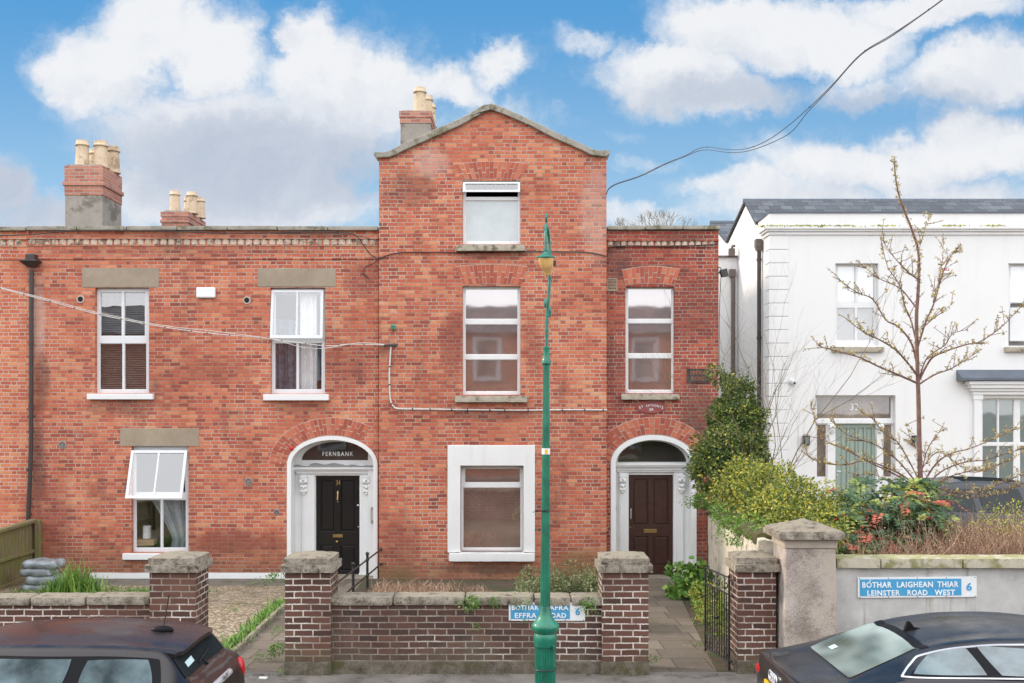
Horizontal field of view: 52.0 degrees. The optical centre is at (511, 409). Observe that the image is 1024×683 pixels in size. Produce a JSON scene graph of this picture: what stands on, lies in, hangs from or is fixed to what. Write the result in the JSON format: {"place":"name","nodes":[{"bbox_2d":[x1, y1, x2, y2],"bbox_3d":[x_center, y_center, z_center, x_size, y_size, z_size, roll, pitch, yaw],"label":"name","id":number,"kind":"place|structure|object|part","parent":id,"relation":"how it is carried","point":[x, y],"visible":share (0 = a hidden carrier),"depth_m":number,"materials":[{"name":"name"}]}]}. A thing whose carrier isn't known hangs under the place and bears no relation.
{"place":"outdoors","nodes":[
{"label":"outdoors","id":0,"kind":"place"},
{"bbox_2d":[0,594,244,682],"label":"parked car","id":1,"kind":"object","parent":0,"point":[103,650],"visible":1,"depth_m":8.95,"materials":[{"name":"brown paint"}]},
{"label":"door window","id":2,"kind":"part","parent":1,"relation":"part of","materials":[{"name":"grey glass"}]},
{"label":"rear side window","id":3,"kind":"part","parent":1,"relation":"part of","materials":[{"name":"grey glass"}]},
{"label":"rear window","id":4,"kind":"part","parent":1,"relation":"part of","materials":[{"name":"black glass"}]},
{"bbox_2d":[0,585,284,648],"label":"gravel ground","id":5,"kind":"structure","parent":0,"point":[247,599],"depth_m":17.97,"materials":[{"name":"gravel"}]},
{"bbox_2d":[0,519,41,589],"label":"timber fence","id":6,"kind":"object","parent":5,"relation":"on","point":[20,542],"visible":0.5,"depth_m":20.17,"materials":[{"name":"wood"}]},
{"bbox_2d":[21,584,46,589],"bbox_3d":[-8.765,3.291,19.602,0.614,0.210,0.524,0,0,0],"label":"cement sack","id":7,"kind":"object","parent":5,"relation":"on","point":[26,587],"visible":0.24,"depth_m":19.36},
{"bbox_2d":[25,573,62,584],"bbox_3d":[-8.687,3.150,19.603,0.678,0.204,0.525,0,0,0],"label":"cement sack","id":8,"kind":"object","parent":7,"relation":"on","point":[29,580],"visible":0.54,"depth_m":19.36,"materials":[{"name":"plastic"}]},
{"bbox_2d":[19,568,60,576],"bbox_3d":[-8.811,3.011,19.598,0.617,0.199,0.512,0,0,0],"label":"cement sack","id":9,"kind":"object","parent":8,"relation":"on","point":[34,572],"visible":0.69,"depth_m":19.37,"materials":[{"name":"plastic"}]},
{"bbox_2d":[21,557,65,569],"bbox_3d":[-8.735,2.872,19.599,0.670,0.190,0.537,0,0,0],"label":"cement sack","id":10,"kind":"object","parent":9,"relation":"on","point":[40,563],"visible":0.98,"depth_m":19.38,"materials":[{"name":"plastic"}]},
{"bbox_2d":[30,555,108,592],"bbox_3d":[-7.713,2.923,18.426,1.558,0.776,1.258,0,0,0],"label":"daffodil clump","id":11,"kind":"object","parent":5,"relation":"on","point":[73,582],"visible":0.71,"depth_m":18.31,"materials":[{"name":"green plant"}]},
{"bbox_2d":[10,583,216,592],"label":"ground weeds","id":12,"kind":"object","parent":5,"relation":"on","point":[110,587],"visible":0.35,"depth_m":19.18,"materials":[{"name":"green plant"}]},
{"bbox_2d":[221,634,251,652],"bbox_3d":[-3.661,3.059,13.376,0.567,0.210,1.974,0,0,-4],"label":"grass strip","id":13,"kind":"object","parent":5,"relation":"on","point":[227,644],"depth_m":13.85,"materials":[{"name":"green plant"}]},
{"bbox_2d":[219,617,270,645],"bbox_3d":[-3.736,3.106,14.864,0.467,0.212,1.971,0,0,0],"label":"grass strip","id":14,"kind":"object","parent":5,"relation":"on","point":[246,630],"depth_m":14.73,"materials":[{"name":"green plant"}]},
{"bbox_2d":[246,597,284,623],"bbox_3d":[-3.812,3.167,16.922,0.728,0.248,2.687,0,0,0],"label":"grass strip","id":15,"kind":"object","parent":5,"relation":"on","point":[265,614],"depth_m":16.61,"materials":[{"name":"green plant"}]},
{"bbox_2d":[19,578,284,584],"bbox_3d":[-6.690,3.572,20.550,5.620,0.457,1.100,0,0,0],"label":"concrete apron","id":16,"kind":"object","parent":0,"point":[210,581],"visible":0.19,"depth_m":20.39,"materials":[{"name":"concrete"}]},
{"bbox_2d":[262,571,284,582],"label":"weed","id":17,"kind":"object","parent":16,"relation":"on","point":[274,575],"visible":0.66,"depth_m":20.38,"materials":[{"name":"green plant"}]},
{"bbox_2d":[238,579,361,671],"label":"path","id":18,"kind":"structure","parent":0,"point":[262,640],"depth_m":13.97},
{"bbox_2d":[232,602,284,651],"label":"path kerb","id":19,"kind":"structure","parent":18,"relation":"on","point":[242,645],"depth_m":14.95,"materials":[{"name":"stone"}]},
{"bbox_2d":[253,652,270,661],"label":"weed","id":20,"kind":"object","parent":18,"relation":"on","point":[260,655],"visible":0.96,"depth_m":12.98,"materials":[{"name":"green plant"}]},
{"bbox_2d":[267,641,284,659],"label":"weed","id":21,"kind":"object","parent":18,"relation":"on","point":[273,648],"visible":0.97,"depth_m":13.00,"materials":[{"name":"green plant"}]},
{"bbox_2d":[367,576,491,594],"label":"dry grass","id":22,"kind":"structure","parent":0,"point":[405,587],"depth_m":18.90,"materials":[{"name":"plant"}]},
{"bbox_2d":[355,578,580,595],"bbox_3d":[-0.325,3.450,16.805,5.250,0.700,8.790,0,0,0],"label":"garden bed","id":23,"kind":"object","parent":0,"point":[500,585],"visible":0.08,"depth_m":20.24,"materials":[{"name":"soil"}]},
{"bbox_2d":[338,548,381,591],"bbox_3d":[-2.704,3.026,18.780,0.072,0.804,4.165,0,0,3],"label":"iron railing","id":24,"kind":"object","parent":23,"relation":"on","point":[354,585],"visible":0.74,"depth_m":19.00,"materials":[{"name":"metal"}]},
{"bbox_2d":[509,559,597,597],"bbox_3d":[0.706,2.793,15.725,1.533,1.123,1.332,0,0,0],"label":"shrub","id":25,"kind":"object","parent":23,"relation":"on","point":[589,582],"visible":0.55,"depth_m":15.63,"materials":[{"name":"green plant"}]},
{"bbox_2d":[244,672,756,682],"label":"pavement","id":26,"kind":"structure","parent":0,"point":[651,677],"depth_m":12.11,"materials":[{"name":"concrete"}]},
{"bbox_2d":[0,591,148,626],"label":"garden wall","id":27,"kind":"structure","parent":26,"relation":"on","point":[19,607],"depth_m":12.35,"materials":[{"name":"brown brick"}]},
{"bbox_2d":[144,551,212,625],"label":"gate pier","id":28,"kind":"structure","parent":26,"relation":"on","point":[180,578],"depth_m":12.27,"materials":[{"name":"brown brick"}]},
{"bbox_2d":[280,551,341,674],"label":"gate pier","id":29,"kind":"structure","parent":26,"relation":"on","point":[311,583],"depth_m":12.27,"materials":[{"name":"brown brick"}]},
{"bbox_2d":[331,592,601,673],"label":"garden wall","id":30,"kind":"structure","parent":26,"relation":"on","point":[402,633],"depth_m":12.35,"materials":[{"name":"brick"}]},
{"bbox_2d":[454,594,481,613],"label":"weed","id":31,"kind":"object","parent":30,"relation":"on","point":[475,602],"visible":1,"depth_m":12.27,"materials":[{"name":"green plant"}]},
{"bbox_2d":[488,595,500,608],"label":"weed","id":32,"kind":"object","parent":30,"relation":"on","point":[495,602],"visible":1,"depth_m":12.29,"materials":[{"name":"green plant"}]},
{"bbox_2d":[511,591,530,610],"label":"weed","id":33,"kind":"object","parent":30,"relation":"on","point":[520,602],"visible":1,"depth_m":12.26,"materials":[{"name":"green plant"}]},
{"bbox_2d":[509,602,584,620],"bbox_3d":[0.410,2.372,12.334,0.897,0.215,0.027,0,0,0],"label":"street sign","id":34,"kind":"object","parent":30,"relation":"attached to","point":[531,613],"visible":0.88,"depth_m":12.32,"materials":[{"name":"metal"}]},
{"bbox_2d":[575,596,598,616],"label":"weed","id":35,"kind":"object","parent":30,"relation":"on","point":[587,605],"visible":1,"depth_m":12.27,"materials":[{"name":"green plant"}]},
{"bbox_2d":[253,673,734,676],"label":"leaf litter","id":36,"kind":"object","parent":26,"relation":"on","point":[491,674],"visible":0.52,"depth_m":12.27,"materials":[{"name":"brown plant"}]},
{"bbox_2d":[531,213,558,682],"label":"lamp post","id":37,"kind":"object","parent":26,"relation":"on","point":[545,626],"visible":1,"depth_m":10.56,"materials":[{"name":"metal"}]},
{"bbox_2d":[552,646,555,667],"bbox_3d":[0.422,2.473,10.536,0.043,0.222,0.101,0,0,0],"label":"access door","id":38,"kind":"structure","parent":37,"relation":"in","point":[554,647],"depth_m":10.53,"materials":[{"name":"green paint"}]},
{"bbox_2d":[594,551,652,674],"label":"gate pier","id":39,"kind":"structure","parent":26,"relation":"on","point":[623,578],"depth_m":12.27,"materials":[{"name":"brown brick"}]},
{"bbox_2d":[725,550,780,673],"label":"gate pier","id":40,"kind":"structure","parent":26,"relation":"on","point":[752,573],"depth_m":12.32,"materials":[{"name":"brown brick"}]},
{"bbox_2d":[704,565,732,669],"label":"iron gate","id":41,"kind":"structure","parent":40,"relation":"attached to","point":[716,617],"depth_m":12.91,"materials":[{"name":"metal"}]},
{"bbox_2d":[763,518,845,647],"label":"pebbledash pier","id":42,"kind":"structure","parent":26,"relation":"on","point":[804,551],"depth_m":12.09,"materials":[{"name":"concrete"}]},
{"bbox_2d":[836,554,1023,632],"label":"garden wall","id":43,"kind":"structure","parent":26,"relation":"on","point":[1000,583],"depth_m":12.30,"materials":[{"name":"grey paint"}]},
{"bbox_2d":[857,576,976,597],"bbox_3d":[4.740,2.076,12.284,1.393,0.252,0.027,0,0,0],"label":"street sign","id":44,"kind":"object","parent":43,"relation":"attached to","point":[905,587],"visible":1,"depth_m":12.28,"materials":[{"name":"metal"}]},
{"bbox_2d":[0,0,1023,227],"label":"sky","id":45,"kind":"structure","parent":0,"point":[277,113],"materials":[{"name":"blue"}]},
{"bbox_2d":[648,578,715,671],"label":"garden path","id":46,"kind":"structure","parent":0,"point":[673,648],"depth_m":14.61,"materials":[{"name":"stone"}]},
{"bbox_2d":[649,654,657,662],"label":"weed","id":47,"kind":"object","parent":46,"relation":"on","point":[654,657],"visible":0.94,"depth_m":12.60,"materials":[{"name":"green plant"}]},
{"bbox_2d":[674,582,734,671],"bbox_3d":[3.087,3.450,16.770,0.774,0.700,8.817,0,0,7],"label":"side bed","id":48,"kind":"object","parent":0,"point":[720,664],"visible":0.15,"depth_m":14.77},
{"bbox_2d":[662,555,715,599],"bbox_3d":[3.119,3.046,18.405,0.928,0.975,1.242,0,0,0],"label":"leafy plant","id":49,"kind":"object","parent":48,"relation":"on","point":[678,588],"visible":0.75,"depth_m":18.25,"materials":[{"name":"green plant"}]},
{"bbox_2d":[687,576,727,637],"bbox_3d":[3.078,2.938,15.971,0.747,0.824,3.337,0,0,7],"label":"golden plant","id":50,"kind":"object","parent":48,"relation":"on","point":[696,601],"visible":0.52,"depth_m":15.91,"materials":[{"name":"green plant"}]},
{"bbox_2d":[706,504,773,611],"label":"boundary wall","id":51,"kind":"structure","parent":48,"relation":"on","point":[718,552],"depth_m":17.15,"materials":[{"name":"paint"}]},
{"bbox_2d":[678,491,721,510],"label":"fern clump","id":52,"kind":"object","parent":51,"relation":"on","point":[704,505],"visible":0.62,"depth_m":19.91,"materials":[{"name":"green plant"}]},
{"bbox_2d":[706,499,748,547],"bbox_3d":[3.165,1.653,15.560,0.560,0.644,2.624,0,0,0],"label":"fern clump","id":53,"kind":"object","parent":51,"relation":"on","point":[724,519],"visible":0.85,"depth_m":15.18,"materials":[{"name":"green plant"}]},
{"bbox_2d":[682,362,776,501],"bbox_3d":[3.730,0.372,18.155,1.698,2.485,1.898,0,0,0],"label":"evergreen shrub","id":54,"kind":"object","parent":51,"relation":"on","point":[709,458],"visible":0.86,"depth_m":18.02,"materials":[{"name":"green plant"}]},
{"bbox_2d":[738,512,770,542],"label":"wall plant","id":55,"kind":"object","parent":51,"relation":"on","point":[755,528],"depth_m":13.46,"materials":[{"name":"green plant"}]},
{"bbox_2d":[704,451,864,553],"bbox_3d":[3.944,1.345,15.261,1.600,1.387,4.605,0,0,-6],"label":"privet hedge","id":56,"kind":"object","parent":51,"relation":"on","point":[772,501],"visible":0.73,"depth_m":15.10,"materials":[{"name":"green plant"}]},
{"bbox_2d":[709,199,1023,520],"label":"white house","id":57,"kind":"structure","parent":0,"point":[979,397],"depth_m":23.50,"materials":[{"name":"paint"}]},
{"bbox_2d":[728,244,734,255],"bbox_3d":[5.601,-4.061,26.732,0.168,0.299,0.110,0,0,0],"label":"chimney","id":58,"kind":"object","parent":57,"relation":"attached to","point":[731,251],"visible":0.98,"depth_m":26.68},
{"bbox_2d":[729,269,735,502],"bbox_3d":[5.620,-0.490,26.782,0.160,6.181,0.130,0,0,0],"label":"drainpipe","id":59,"kind":"object","parent":57,"relation":"attached to","point":[732,274],"visible":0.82,"depth_m":26.74,"materials":[{"name":"metal"}]},
{"bbox_2d":[754,239,761,456],"bbox_3d":[5.676,-0.925,24.180,0.150,5.996,0.200,0,0,0],"label":"drainpipe","id":60,"kind":"object","parent":57,"relation":"attached to","point":[758,245],"visible":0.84,"depth_m":24.14,"materials":[{"name":"metal"}]},
{"bbox_2d":[789,379,795,384],"bbox_3d":[6.267,-0.627,23.446,0.140,0.140,0.148,0,0,0],"label":"security camera","id":61,"kind":"object","parent":57,"relation":"attached to","point":[791,381],"visible":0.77,"depth_m":23.40,"materials":[{"name":"white plastic"}]},
{"bbox_2d":[803,435,809,444],"bbox_3d":[6.568,0.683,23.436,0.130,0.220,0.126,0,0,0],"label":"wall lantern","id":62,"kind":"object","parent":57,"relation":"attached to","point":[805,441],"depth_m":23.38,"materials":[{"name":"black metal"}]},
{"bbox_2d":[835,424,874,501],"bbox_3d":[7.753,1.207,23.675,0.908,1.782,0.150,0,0,0],"label":"door","id":63,"kind":"structure","parent":57,"relation":"in","point":[864,431],"depth_m":23.70,"materials":[{"name":"metal"}]},
{"bbox_2d":[831,264,883,351],"bbox_3d":[7.721,-2.308,23.628,1.158,2.053,0.464,0,0,0],"label":"window","id":64,"kind":"structure","parent":57,"relation":"in","point":[847,334],"depth_m":23.74,"materials":[{"name":"white paint"}]},
{"bbox_2d":[911,435,916,444],"bbox_3d":[9.002,0.683,23.436,0.130,0.220,0.126,0,0,0],"label":"wall lantern","id":65,"kind":"object","parent":57,"relation":"attached to","point":[914,441],"depth_m":23.38,"materials":[{"name":"black metal"}]},
{"bbox_2d":[939,265,950,273],"bbox_3d":[9.680,-3.133,23.462,0.240,0.180,0.074,0,0,0],"label":"alarm box","id":66,"kind":"object","parent":57,"relation":"attached to","point":[947,270],"visible":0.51,"depth_m":23.43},
{"bbox_2d":[982,398,1023,480],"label":"window","id":67,"kind":"structure","parent":57,"relation":"in","point":[998,413],"depth_m":23.64,"materials":[{"name":"white paint"}]},
{"bbox_2d":[1004,264,1023,351],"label":"window","id":68,"kind":"structure","parent":57,"relation":"in","point":[1015,271],"depth_m":23.66,"materials":[{"name":"white paint"}]},
{"bbox_2d":[755,611,1023,682],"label":"parked car","id":69,"kind":"object","parent":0,"point":[963,647],"visible":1,"depth_m":9.04,"materials":[{"name":"black paint"}]},
{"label":"rear window","id":70,"kind":"part","parent":69,"relation":"part of","materials":[{"name":"grey glass"}]},
{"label":"rear side window","id":71,"kind":"part","parent":69,"relation":"part of","materials":[{"name":"grey glass"}]},
{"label":"door window","id":72,"kind":"part","parent":69,"relation":"part of","materials":[{"name":"grey glass"}]},
{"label":"raised garden","id":73,"kind":"structure","parent":0,"visible":0},
{"bbox_2d":[604,293,868,486],"bbox_3d":[3.879,0.191,17.574,4.627,4.831,3.447,0,0,0],"label":"bare tree","id":74,"kind":"object","parent":73,"relation":"on","point":[729,397],"visible":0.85,"depth_m":17.72,"materials":[{"name":"brown plant"}]},
{"bbox_2d":[693,213,926,486],"bbox_3d":[5.624,-0.530,19.297,4.982,6.275,3.322,0,0,0],"label":"bare tree","id":75,"kind":"object","parent":73,"relation":"on","point":[773,371],"visible":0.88,"depth_m":19.52,"materials":[{"name":"brown plant"}]},
{"bbox_2d":[826,476,966,554],"bbox_3d":[5.103,1.759,14.026,2.296,1.689,2.008,0,0,0],"label":"mahonia shrub","id":76,"kind":"object","parent":73,"relation":"on","point":[904,509],"visible":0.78,"depth_m":13.82,"materials":[{"name":"green plant"}]},
{"bbox_2d":[800,156,1023,509],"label":"budding tree","id":77,"kind":"object","parent":73,"relation":"on","point":[918,383],"visible":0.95,"depth_m":15.62,"materials":[{"name":"brown plant"}]},
{"bbox_2d":[837,498,1023,554],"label":"hedge","id":78,"kind":"object","parent":73,"relation":"on","point":[988,543],"visible":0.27,"depth_m":13.36,"materials":[{"name":"brown plant"}]},
{"bbox_2d":[884,476,1023,550],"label":"parked car","id":79,"kind":"object","parent":73,"relation":"on","point":[979,503],"visible":0.23,"depth_m":16.67,"materials":[{"name":"metal"}]},
{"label":"side window","id":80,"kind":"part","parent":79,"relation":"part of","materials":[{"name":"grey glass"}]},
{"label":"side window","id":81,"kind":"part","parent":79,"relation":"part of","materials":[{"name":"grey glass"}]},
{"label":"ground","id":82,"kind":"structure","parent":0,"visible":0},
{"bbox_2d":[0,227,27,527],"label":"brick house","id":83,"kind":"structure","parent":82,"relation":"on","point":[13,390],"depth_m":21.00,"materials":[{"name":"brick"}]},
{"bbox_2d":[26,139,378,578],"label":"brick house","id":84,"kind":"structure","parent":82,"relation":"on","point":[173,439],"depth_m":21.00,"materials":[{"name":"brick"}]},
{"bbox_2d":[18,254,41,519],"bbox_3d":[-9.575,-0.423,20.867,0.360,5.333,0.254,0,0,0],"label":"drainpipe","id":85,"kind":"object","parent":84,"relation":"attached to","point":[31,260],"visible":0.98,"depth_m":20.88,"materials":[{"name":"metal"}]},
{"bbox_2d":[58,441,65,448],"bbox_3d":[-8.990,0.700,21.000,0.156,0.156,0.041,0,0,0],"label":"wall vent","id":86,"kind":"object","parent":84,"relation":"attached to","point":[61,444],"depth_m":20.98,"materials":[{"name":"grey plastic"}]},
{"bbox_2d":[77,295,84,302],"bbox_3d":[-8.625,-2.210,20.998,0.155,0.155,0.044,0,0,0],"label":"wall vent","id":87,"kind":"object","parent":84,"relation":"attached to","point":[80,298],"depth_m":20.98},
{"bbox_2d":[87,288,153,399],"bbox_3d":[-7.813,-1.337,21.101,1.314,2.265,0.402,0,0,0],"label":"window","id":88,"kind":"structure","parent":84,"relation":"in","point":[123,339],"depth_m":21.10,"materials":[{"name":"white plastic"}]},
{"bbox_2d":[122,446,187,559],"bbox_3d":[-7.117,1.861,21.007,1.292,2.260,0.685,0,0,0],"label":"window","id":89,"kind":"structure","parent":84,"relation":"in","point":[172,507],"depth_m":21.10,"materials":[{"name":"white plastic"}]},
{"bbox_2d":[0,230,377,258],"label":"cable","id":90,"kind":"object","parent":84,"relation":"attached to","point":[192,232],"visible":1,"depth_m":20.85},
{"bbox_2d":[196,287,215,297],"bbox_3d":[-6.110,-2.337,20.959,0.380,0.215,0.079,0,0,0],"label":"alarm box","id":91,"kind":"object","parent":84,"relation":"attached to","point":[205,292],"visible":1,"depth_m":20.92,"materials":[{"name":"plastic"}]},
{"bbox_2d":[243,296,250,303],"bbox_3d":[-5.300,-2.190,20.998,0.155,0.155,0.044,0,0,0],"label":"wall vent","id":92,"kind":"object","parent":84,"relation":"attached to","point":[246,299],"depth_m":20.98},
{"bbox_2d":[244,478,251,484],"bbox_3d":[-5.270,1.435,21.000,0.156,0.156,0.041,0,0,0],"label":"wall vent","id":93,"kind":"object","parent":84,"relation":"attached to","point":[247,481],"depth_m":20.98,"materials":[{"name":"grey plastic"}]},
{"bbox_2d":[263,288,328,400],"bbox_3d":[-4.304,-1.312,21.132,1.304,2.255,0.464,0,0,0],"label":"window","id":94,"kind":"structure","parent":84,"relation":"in","point":[294,368],"depth_m":21.22,"materials":[{"name":"white plastic"}]},
{"bbox_2d":[316,476,358,573],"bbox_3d":[-3.566,2.413,21.465,0.895,2.127,0.130,0,0,0],"label":"door","id":95,"kind":"structure","parent":84,"relation":"in","point":[337,497],"depth_m":21.48,"materials":[{"name":"black paint"}]},
{"bbox_2d":[374,86,720,578],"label":"brick house","id":96,"kind":"structure","parent":82,"relation":"on","point":[460,494],"depth_m":20.86,"materials":[{"name":"brick"}]},
{"bbox_2d":[270,233,377,241],"bbox_3d":[-3.734,-3.422,20.860,2.148,0.182,0.016,0,0,0],"label":"cable","id":97,"kind":"object","parent":96,"relation":"attached to","point":[319,233],"visible":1,"depth_m":20.85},
{"bbox_2d":[384,344,396,346],"bbox_3d":[-2.411,-1.270,20.816,0.268,0.075,0.122,0,0,0],"label":"cable bracket","id":98,"kind":"object","parent":96,"relation":"attached to","point":[393,345],"visible":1,"depth_m":20.78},
{"bbox_2d":[0,287,383,348],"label":"service cable","id":99,"kind":"object","parent":98,"relation":"attached to","point":[187,328],"visible":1,"depth_m":20.19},
{"bbox_2d":[0,288,386,345],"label":"service cable","id":100,"kind":"object","parent":98,"relation":"attached to","point":[182,329],"visible":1,"depth_m":20.17,"materials":[{"name":"rubber"}]},
{"bbox_2d":[456,182,524,251],"bbox_3d":[-0.427,-3.842,20.874,1.364,1.413,0.292,0,0,0],"label":"window","id":101,"kind":"structure","parent":96,"relation":"in","point":[486,220],"depth_m":20.99,"materials":[{"name":"white paint"}]},
{"bbox_2d":[455,287,527,402],"bbox_3d":[-0.412,-1.298,20.873,1.445,2.310,0.295,0,0,0],"label":"window","id":102,"kind":"structure","parent":96,"relation":"in","point":[491,315],"depth_m":20.99,"materials":[{"name":"white paint"}]},
{"bbox_2d":[378,251,605,258],"bbox_3d":[-0.392,-3.066,20.830,4.519,0.159,0.022,0,0,0],"label":"cable","id":103,"kind":"object","parent":96,"relation":"attached to","point":[488,252],"visible":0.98,"depth_m":20.82,"materials":[{"name":"rubber"}]},
{"bbox_2d":[461,466,522,550],"bbox_3d":[-0.397,1.967,21.030,1.250,1.707,0.060,0,0,0],"label":"window","id":104,"kind":"structure","parent":96,"relation":"in","point":[491,496],"depth_m":21.03,"materials":[{"name":"glass"}]},
{"bbox_2d":[388,346,606,410],"bbox_3d":[-0.285,-0.619,20.830,4.339,1.303,0.053,0,0,0],"label":"conduit","id":105,"kind":"object","parent":96,"relation":"attached to","point":[389,384],"visible":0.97,"depth_m":20.82,"materials":[{"name":"plastic"}]},
{"bbox_2d":[607,278,616,290],"bbox_3d":[2.002,-2.500,20.989,0.205,0.260,0.019,0,0,0],"label":"wall vent","id":106,"kind":"object","parent":96,"relation":"attached to","point":[611,284],"depth_m":20.98,"materials":[{"name":"plastic"}]},
{"bbox_2d":[621,287,679,399],"bbox_3d":[2.759,-1.327,21.019,1.169,2.264,0.283,0,0,0],"label":"window","id":107,"kind":"structure","parent":96,"relation":"in","point":[649,309],"depth_m":21.14,"materials":[{"name":"white paint"}]},
{"bbox_2d":[636,401,665,412],"bbox_3d":[2.780,-0.055,20.987,0.600,0.250,0.022,0,0,0],"label":"name plaque","id":108,"kind":"object","parent":96,"relation":"attached to","point":[656,406],"visible":0.95,"depth_m":20.98,"materials":[{"name":"ceramic"}]},
{"bbox_2d":[629,475,672,574],"bbox_3d":[2.834,2.381,21.401,0.907,2.110,0.139,0,0,0],"label":"door","id":109,"kind":"structure","parent":96,"relation":"in","point":[650,496],"depth_m":21.42,"materials":[{"name":"brown wood"}]},
{"bbox_2d":[607,244,717,255],"bbox_3d":[2.993,-3.181,20.900,2.234,0.261,0.136,0,0,0],"label":"cable","id":110,"kind":"object","parent":96,"relation":"attached to","point":[659,246],"visible":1,"depth_m":20.94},
{"bbox_2d":[687,369,709,382],"bbox_3d":[3.723,-0.680,20.984,0.445,0.280,0.028,0,0,0],"label":"old street sign","id":111,"kind":"object","parent":96,"relation":"attached to","point":[693,373],"visible":0.93,"depth_m":20.98,"materials":[{"name":"metal"}]},
{"bbox_2d":[717,267,727,336],"bbox_3d":[4.202,-1.829,20.951,0.196,2.060,0.223,0,0,0],"label":"floodlight","id":112,"kind":"object","parent":96,"relation":"attached to","point":[723,272],"visible":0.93,"depth_m":20.96,"materials":[{"name":"black metal"}]},
{"bbox_2d":[606,0,940,193],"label":"overhead wire","id":113,"kind":"object","parent":96,"relation":"attached to","point":[796,118],"visible":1,"depth_m":14.98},
{"bbox_2d":[606,0,942,194],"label":"overhead wire","id":114,"kind":"object","parent":96,"relation":"attached to","point":[809,109],"visible":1,"depth_m":14.54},
{"bbox_2d":[606,209,697,227],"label":"distant tree","id":115,"kind":"object","parent":82,"relation":"on","point":[648,213],"visible":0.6,"depth_m":58.99,"materials":[{"name":"brown plant"}]}
]}

